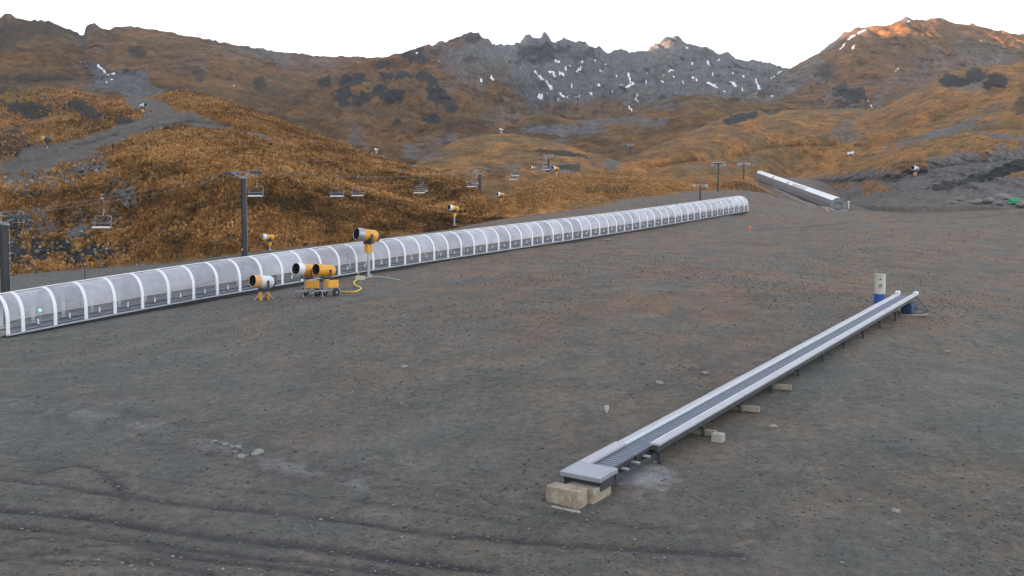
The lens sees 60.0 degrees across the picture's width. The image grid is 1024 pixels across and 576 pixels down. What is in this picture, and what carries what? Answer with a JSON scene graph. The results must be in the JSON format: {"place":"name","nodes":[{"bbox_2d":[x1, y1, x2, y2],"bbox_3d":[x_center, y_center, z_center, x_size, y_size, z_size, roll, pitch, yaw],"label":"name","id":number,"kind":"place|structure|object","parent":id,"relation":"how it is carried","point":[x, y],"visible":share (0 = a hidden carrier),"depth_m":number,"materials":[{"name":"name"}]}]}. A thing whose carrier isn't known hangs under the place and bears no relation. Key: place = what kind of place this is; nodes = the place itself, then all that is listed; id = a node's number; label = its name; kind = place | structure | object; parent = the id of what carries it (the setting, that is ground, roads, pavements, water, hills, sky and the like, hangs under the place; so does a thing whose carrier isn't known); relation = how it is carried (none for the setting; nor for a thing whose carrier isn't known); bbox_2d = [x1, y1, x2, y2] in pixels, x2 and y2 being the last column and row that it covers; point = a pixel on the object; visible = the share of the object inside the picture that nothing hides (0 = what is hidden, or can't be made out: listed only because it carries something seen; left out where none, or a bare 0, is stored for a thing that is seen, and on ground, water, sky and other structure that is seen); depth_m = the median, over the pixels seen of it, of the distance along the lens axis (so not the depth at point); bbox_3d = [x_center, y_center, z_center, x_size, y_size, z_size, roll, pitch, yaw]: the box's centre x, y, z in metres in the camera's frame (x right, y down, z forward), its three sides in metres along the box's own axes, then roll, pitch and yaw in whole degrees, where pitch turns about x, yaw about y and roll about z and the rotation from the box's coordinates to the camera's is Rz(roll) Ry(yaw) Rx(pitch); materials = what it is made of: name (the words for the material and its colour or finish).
{"place":"outdoors","nodes":[
{"label":"outdoors","id":0,"kind":"place"},
{"bbox_2d":[0,13,386,122],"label":"mountain","id":1,"kind":"structure","parent":0,"point":[129,61],"depth_m":545.22,"materials":[{"name":"brown plant"}]},
{"bbox_2d":[0,85,480,215],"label":"hill","id":2,"kind":"structure","parent":0,"point":[32,157],"depth_m":221.91,"materials":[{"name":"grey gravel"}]},
{"bbox_2d":[41,136,51,148],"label":"snow gun","id":3,"kind":"object","parent":2,"relation":"on","point":[46,139],"visible":1,"depth_m":210.56,"materials":[{"name":"metal"}]},
{"bbox_2d":[139,103,146,112],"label":"snow gun","id":4,"kind":"object","parent":2,"relation":"on","point":[142,106],"visible":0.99,"depth_m":244.12,"materials":[{"name":"white paint"}]},
{"bbox_2d":[0,86,494,216],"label":"tussock grass","id":5,"kind":"structure","parent":2,"relation":"on","point":[451,186],"depth_m":218.67,"materials":[{"name":"brown plant"}]},
{"bbox_2d":[470,169,489,192],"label":"lift pylon","id":6,"kind":"object","parent":2,"relation":"on","point":[480,185],"visible":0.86,"depth_m":187.78,"materials":[{"name":"metal"}]},
{"bbox_2d":[0,127,522,276],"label":"hill","id":7,"kind":"structure","parent":0,"point":[40,255],"depth_m":126.55,"materials":[{"name":"brown plant"}]},
{"bbox_2d":[0,157,143,275],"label":"rubble","id":8,"kind":"object","parent":7,"relation":"on","point":[113,211],"visible":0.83,"depth_m":127.03,"materials":[{"name":"stone"}]},
{"bbox_2d":[262,234,275,250],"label":"snow gun","id":9,"kind":"object","parent":7,"relation":"on","point":[269,238],"visible":0.98,"depth_m":114.90,"materials":[{"name":"yellow paint"}]},
{"bbox_2d":[273,31,544,164],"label":"mountain","id":10,"kind":"structure","parent":0,"point":[413,106],"depth_m":524.80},
{"bbox_2d":[0,177,1023,575],"bbox_3d":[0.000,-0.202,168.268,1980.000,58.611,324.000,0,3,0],"label":"ground","id":11,"kind":"structure","parent":0,"point":[500,431],"depth_m":31.47,"materials":[{"name":"grey gravel"}]},
{"bbox_2d":[0,330,15,337],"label":"concrete slab","id":12,"kind":"structure","parent":11,"relation":"on","point":[2,333],"depth_m":53.96,"materials":[{"name":"grey concrete"}]},
{"bbox_2d":[0,211,31,309],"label":"lift pylon","id":13,"kind":"object","parent":11,"relation":"on","point":[4,268],"visible":0.85,"depth_m":74.76,"materials":[{"name":"metal"}]},
{"bbox_2d":[1,145,623,212],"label":"haul rope","id":14,"kind":"object","parent":13,"relation":"attached to","point":[222,173],"visible":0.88,"depth_m":98.35,"materials":[{"name":"metal"}]},
{"bbox_2d":[92,197,110,228],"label":"lift chair","id":15,"kind":"object","parent":14,"relation":"hanging from","point":[104,227],"visible":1,"depth_m":87.61,"materials":[{"name":"metal"}]},
{"bbox_2d":[247,174,262,196],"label":"lift chair","id":16,"kind":"object","parent":14,"relation":"hanging from","point":[254,192],"visible":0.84,"depth_m":112.26,"materials":[{"name":"metal"}]},
{"bbox_2d":[351,177,363,195],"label":"lift chair","id":17,"kind":"object","parent":14,"relation":"hanging from","point":[360,192],"visible":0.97,"depth_m":138.83,"materials":[{"name":"metal"}]},
{"bbox_2d":[237,453,244,458],"bbox_3d":[-8.248,5.131,27.024,0.248,0.149,0.305,-2,4,-29],"label":"rock","id":18,"kind":"object","parent":11,"relation":"on","point":[240,456],"visible":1,"depth_m":26.93,"materials":[{"name":"grey stone"}]},
{"bbox_2d":[224,169,261,257],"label":"lift pylon","id":19,"kind":"object","parent":11,"relation":"on","point":[244,242],"visible":0.98,"depth_m":106.86,"materials":[{"name":"metal"}]},
{"bbox_2d":[2,144,633,215],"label":"haul rope","id":20,"kind":"object","parent":19,"relation":"attached to","point":[267,171],"visible":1,"depth_m":107.80,"materials":[{"name":"metal"}]},
{"bbox_2d":[330,175,343,196],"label":"lift chair","id":21,"kind":"object","parent":20,"relation":"hanging from","point":[339,195],"visible":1,"depth_m":125.26,"materials":[{"name":"metal"}]},
{"bbox_2d":[414,183,424,193],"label":"lift chair","id":22,"kind":"object","parent":20,"relation":"hanging from","point":[417,192],"visible":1,"depth_m":153.26,"materials":[{"name":"metal"}]},
{"bbox_2d":[466,181,476,186],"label":"lift chair","id":23,"kind":"object","parent":20,"relation":"hanging from","point":[472,185],"visible":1,"depth_m":177.95,"materials":[{"name":"metal"}]},
{"bbox_2d":[250,448,263,455],"bbox_3d":[-7.850,5.094,27.343,0.465,0.250,0.308,-2,4,-33],"label":"rock","id":24,"kind":"object","parent":11,"relation":"on","point":[257,452],"visible":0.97,"depth_m":27.25,"materials":[{"name":"grey stone"}]},
{"bbox_2d":[249,275,275,300],"bbox_3d":[-17.446,-0.031,62.158,1.098,1.866,1.855,3,4,38],"label":"snow gun","id":25,"kind":"object","parent":11,"relation":"on","point":[266,283],"visible":0.99,"depth_m":61.92,"materials":[{"name":"white paint"}]},
{"bbox_2d":[291,263,320,297],"bbox_3d":[-14.556,-0.587,62.456,1.420,2.431,2.408,2,4,36],"label":"snow gun","id":26,"kind":"object","parent":11,"relation":"on","point":[301,269],"visible":0.88,"depth_m":62.24,"materials":[{"name":"yellow paint"}]},
{"bbox_2d":[311,264,340,296],"bbox_3d":[-13.039,-0.552,61.693,1.420,2.318,2.408,2,4,36],"label":"snow gun","id":27,"kind":"object","parent":11,"relation":"on","point":[327,271],"visible":0.99,"depth_m":61.53,"materials":[{"name":"yellow paint"}]},
{"bbox_2d":[340,279,361,292],"bbox_3d":[-11.800,-0.232,68.046,1.584,0.619,9.952,0,3,-1],"label":"hose","id":28,"kind":"object","parent":11,"relation":"on","point":[354,281],"visible":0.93,"depth_m":63.63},
{"bbox_2d":[356,273,364,279],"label":"valve box","id":29,"kind":"object","parent":11,"relation":"on","point":[358,277],"visible":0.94,"depth_m":72.13,"materials":[{"name":"beige paint"}]},
{"bbox_2d":[353,228,379,275],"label":"snow gun","id":30,"kind":"object","parent":11,"relation":"on","point":[368,237],"visible":0.98,"depth_m":74.88,"materials":[{"name":"yellow paint"}]},
{"bbox_2d":[0,196,748,337],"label":"covered conveyor","id":31,"kind":"object","parent":11,"relation":"on","point":[91,293],"visible":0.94,"depth_m":74.06,"materials":[{"name":"white paint"}]},
{"bbox_2d":[365,276,399,280],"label":"water pipe","id":32,"kind":"object","parent":11,"relation":"on","point":[382,277],"visible":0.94,"depth_m":72.83,"materials":[{"name":"grey metal"}]},
{"bbox_2d":[447,204,459,225],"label":"snow gun","id":33,"kind":"object","parent":11,"relation":"on","point":[453,209],"visible":1,"depth_m":133.67,"materials":[{"name":"yellow paint"}]},
{"bbox_2d":[0,196,1023,407],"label":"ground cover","id":34,"kind":"object","parent":11,"relation":"on","point":[619,292],"visible":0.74,"depth_m":57.08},
{"bbox_2d":[551,505,580,513],"bbox_3d":[1.352,5.566,22.304,0.850,0.050,0.120,2,4,35],"label":"plank","id":35,"kind":"object","parent":11,"relation":"on","point":[568,509],"visible":1,"depth_m":22.22,"materials":[{"name":"wood"}]},
{"bbox_2d":[546,482,587,509],"bbox_3d":[1.406,5.331,22.741,1.000,0.471,0.450,3,4,37],"label":"concrete block","id":36,"kind":"object","parent":11,"relation":"on","point":[573,496],"depth_m":22.55,"materials":[{"name":"beige concrete"}]},
{"bbox_2d":[567,481,610,503],"bbox_3d":[1.991,5.290,23.171,0.870,0.399,0.890,3,4,37],"label":"concrete block","id":37,"kind":"object","parent":11,"relation":"on","point":[595,494],"depth_m":22.78,"materials":[{"name":"beige concrete"}]},
{"bbox_2d":[693,185,707,199],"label":"surface lift tower","id":38,"kind":"structure","parent":11,"relation":"on","point":[700,190],"depth_m":161.62,"materials":[{"name":"metal"}]},
{"bbox_2d":[690,428,716,436],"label":"timber beam","id":39,"kind":"structure","parent":11,"relation":"on","point":[697,431],"depth_m":27.63,"materials":[{"name":"beige wood"}]},
{"bbox_2d":[711,432,724,442],"bbox_3d":[6.312,4.575,27.160,0.350,0.280,0.300,3,4,37],"label":"stone block","id":40,"kind":"object","parent":11,"relation":"on","point":[718,437],"depth_m":27.05,"materials":[{"name":"concrete"}]},
{"bbox_2d":[711,162,725,191],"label":"surface lift tower","id":41,"kind":"structure","parent":11,"relation":"on","point":[718,163],"depth_m":172.33,"materials":[{"name":"metal"}]},
{"bbox_2d":[560,291,928,491],"bbox_3d":[12.122,2.725,36.056,1.779,3.556,33.584,3,4,37],"label":"open conveyor","id":42,"kind":"object","parent":11,"relation":"on","point":[604,468],"visible":1,"depth_m":29.21,"materials":[{"name":"metal"}]},
{"bbox_2d":[731,405,759,412],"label":"timber beam","id":43,"kind":"structure","parent":11,"relation":"on","point":[750,408],"depth_m":29.85,"materials":[{"name":"beige wood"}]},
{"bbox_2d":[768,424,778,427],"bbox_3d":[8.357,4.427,28.407,0.266,0.163,0.265,-2,4,-29],"label":"rock","id":44,"kind":"object","parent":11,"relation":"on","point":[773,426],"visible":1,"depth_m":28.33,"materials":[{"name":"grey stone"}]},
{"bbox_2d":[766,383,791,390],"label":"timber beam","id":45,"kind":"structure","parent":11,"relation":"on","point":[776,386],"depth_m":32.40,"materials":[{"name":"beige wood"}]},
{"bbox_2d":[765,183,834,211],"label":"timber edging","id":46,"kind":"object","parent":11,"relation":"on","point":[811,204],"visible":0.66,"depth_m":210.62,"materials":[{"name":"wood"}]},
{"bbox_2d":[755,171,847,210],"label":"covered conveyor","id":47,"kind":"object","parent":11,"relation":"on","point":[818,197],"visible":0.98,"depth_m":209.11,"materials":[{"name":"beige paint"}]},
{"bbox_2d":[781,193,829,212],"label":"timber edging","id":48,"kind":"object","parent":11,"relation":"on","point":[824,208],"visible":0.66,"depth_m":193.62,"materials":[{"name":"grey wood"}]},
{"bbox_2d":[873,274,886,303],"bbox_3d":[21.394,0.051,51.589,0.700,1.741,0.700,0,3,0],"label":"control post","id":49,"kind":"object","parent":11,"relation":"on","point":[879,287],"visible":0.87,"depth_m":51.33,"materials":[{"name":"white paint"}]},
{"bbox_2d":[891,508,900,512],"bbox_3d":[9.468,5.494,21.869,0.240,0.121,0.199,0,3,7],"label":"rock","id":50,"kind":"object","parent":11,"relation":"on","point":[894,510],"visible":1,"depth_m":21.82,"materials":[{"name":"grey stone"}]},
{"bbox_2d":[900,314,928,315],"bbox_3d":[21.605,1.464,47.678,1.600,0.100,0.250,0,3,-9],"label":"timber board","id":51,"kind":"object","parent":11,"relation":"on","point":[916,314],"visible":0.9,"depth_m":47.57,"materials":[{"name":"beige wood"}]},
{"bbox_2d":[0,0,1023,67],"label":"sky","id":52,"kind":"structure","parent":0,"point":[784,33],"materials":[{"name":"white"}]},
{"bbox_2d":[414,133,646,203],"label":"hill","id":53,"kind":"structure","parent":0,"point":[480,152],"depth_m":261.71,"materials":[{"name":"brown plant"}]},
{"bbox_2d":[541,154,555,171],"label":"lift pylon","id":54,"kind":"object","parent":53,"relation":"on","point":[548,162],"visible":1,"depth_m":240.27,"materials":[{"name":"metal"}]},
{"bbox_2d":[477,172,777,217],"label":"hill","id":55,"kind":"structure","parent":0,"point":[559,207],"depth_m":168.54,"materials":[{"name":"brown plant"}]},
{"bbox_2d":[496,192,504,201],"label":"snow gun","id":56,"kind":"object","parent":55,"relation":"on","point":[500,195],"visible":0.96,"depth_m":164.71,"materials":[{"name":"yellow paint"}]},
{"bbox_2d":[552,166,559,174],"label":"snow gun","id":57,"kind":"object","parent":55,"relation":"on","point":[556,169],"visible":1,"depth_m":187.10,"materials":[{"name":"yellow paint"}]},
{"bbox_2d":[737,163,749,179],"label":"surface lift tower","id":58,"kind":"structure","parent":55,"relation":"on","point":[743,167],"depth_m":201.47,"materials":[{"name":"metal"}]},
{"bbox_2d":[472,94,834,160],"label":"hill","id":59,"kind":"structure","parent":0,"point":[669,120],"depth_m":421.30,"materials":[{"name":"brown plant"}]},
{"bbox_2d":[493,32,884,120],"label":"mountain","id":60,"kind":"structure","parent":0,"point":[564,77],"depth_m":801.46,"materials":[{"name":"grey stone"}]},
{"bbox_2d":[618,62,1023,184],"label":"hill","id":61,"kind":"structure","parent":0,"point":[791,143],"depth_m":358.84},
{"bbox_2d":[756,16,1023,109],"bbox_3d":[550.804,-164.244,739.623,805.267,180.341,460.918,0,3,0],"label":"mountain","id":62,"kind":"structure","parent":0,"point":[887,64],"depth_m":751.11,"materials":[{"name":"brown stone"}]},
{"bbox_2d":[797,129,1023,211],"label":"hill","id":63,"kind":"structure","parent":0,"point":[970,166],"depth_m":195.36,"materials":[{"name":"grey stone"}]},
{"bbox_2d":[910,165,918,175],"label":"snow gun","id":64,"kind":"object","parent":63,"relation":"on","point":[914,169],"visible":1,"depth_m":196.82,"materials":[{"name":"white paint"}]},
{"bbox_2d":[954,196,965,200],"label":"rock","id":65,"kind":"object","parent":63,"relation":"on","point":[960,198],"visible":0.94,"depth_m":164.28,"materials":[{"name":"grey stone"}]},
{"bbox_2d":[968,199,981,204],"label":"rock","id":66,"kind":"object","parent":63,"relation":"on","point":[977,201],"visible":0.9,"depth_m":158.76,"materials":[{"name":"grey stone"}]},
{"bbox_2d":[981,197,995,203],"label":"rock","id":67,"kind":"object","parent":63,"relation":"on","point":[988,200],"visible":0.9,"depth_m":158.42,"materials":[{"name":"grey stone"}]},
{"bbox_2d":[992,201,1003,205],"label":"rock","id":68,"kind":"object","parent":63,"relation":"on","point":[998,203],"visible":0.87,"depth_m":156.76,"materials":[{"name":"grey stone"}]},
{"bbox_2d":[993,193,1011,199],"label":"rock","id":69,"kind":"object","parent":63,"relation":"on","point":[1004,196],"visible":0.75,"depth_m":161.53,"materials":[{"name":"grey stone"}]},
{"bbox_2d":[1008,197,1020,204],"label":"tarpaulin","id":70,"kind":"object","parent":63,"relation":"on","point":[1012,201],"visible":0.77,"depth_m":156.87,"materials":[{"name":"green plastic"}]},
{"bbox_2d":[1016,200,1023,206],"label":"rock","id":71,"kind":"object","parent":63,"relation":"on","point":[1019,203],"visible":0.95,"depth_m":153.60,"materials":[{"name":"grey stone"}]},
{"bbox_2d":[838,82,1023,168],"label":"hill","id":72,"kind":"structure","parent":0,"point":[1003,111],"depth_m":291.98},
{"bbox_2d":[847,151,853,157],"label":"snow gun","id":73,"kind":"object","parent":72,"relation":"on","point":[849,154],"visible":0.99,"depth_m":277.96,"materials":[{"name":"white paint"}]}
]}

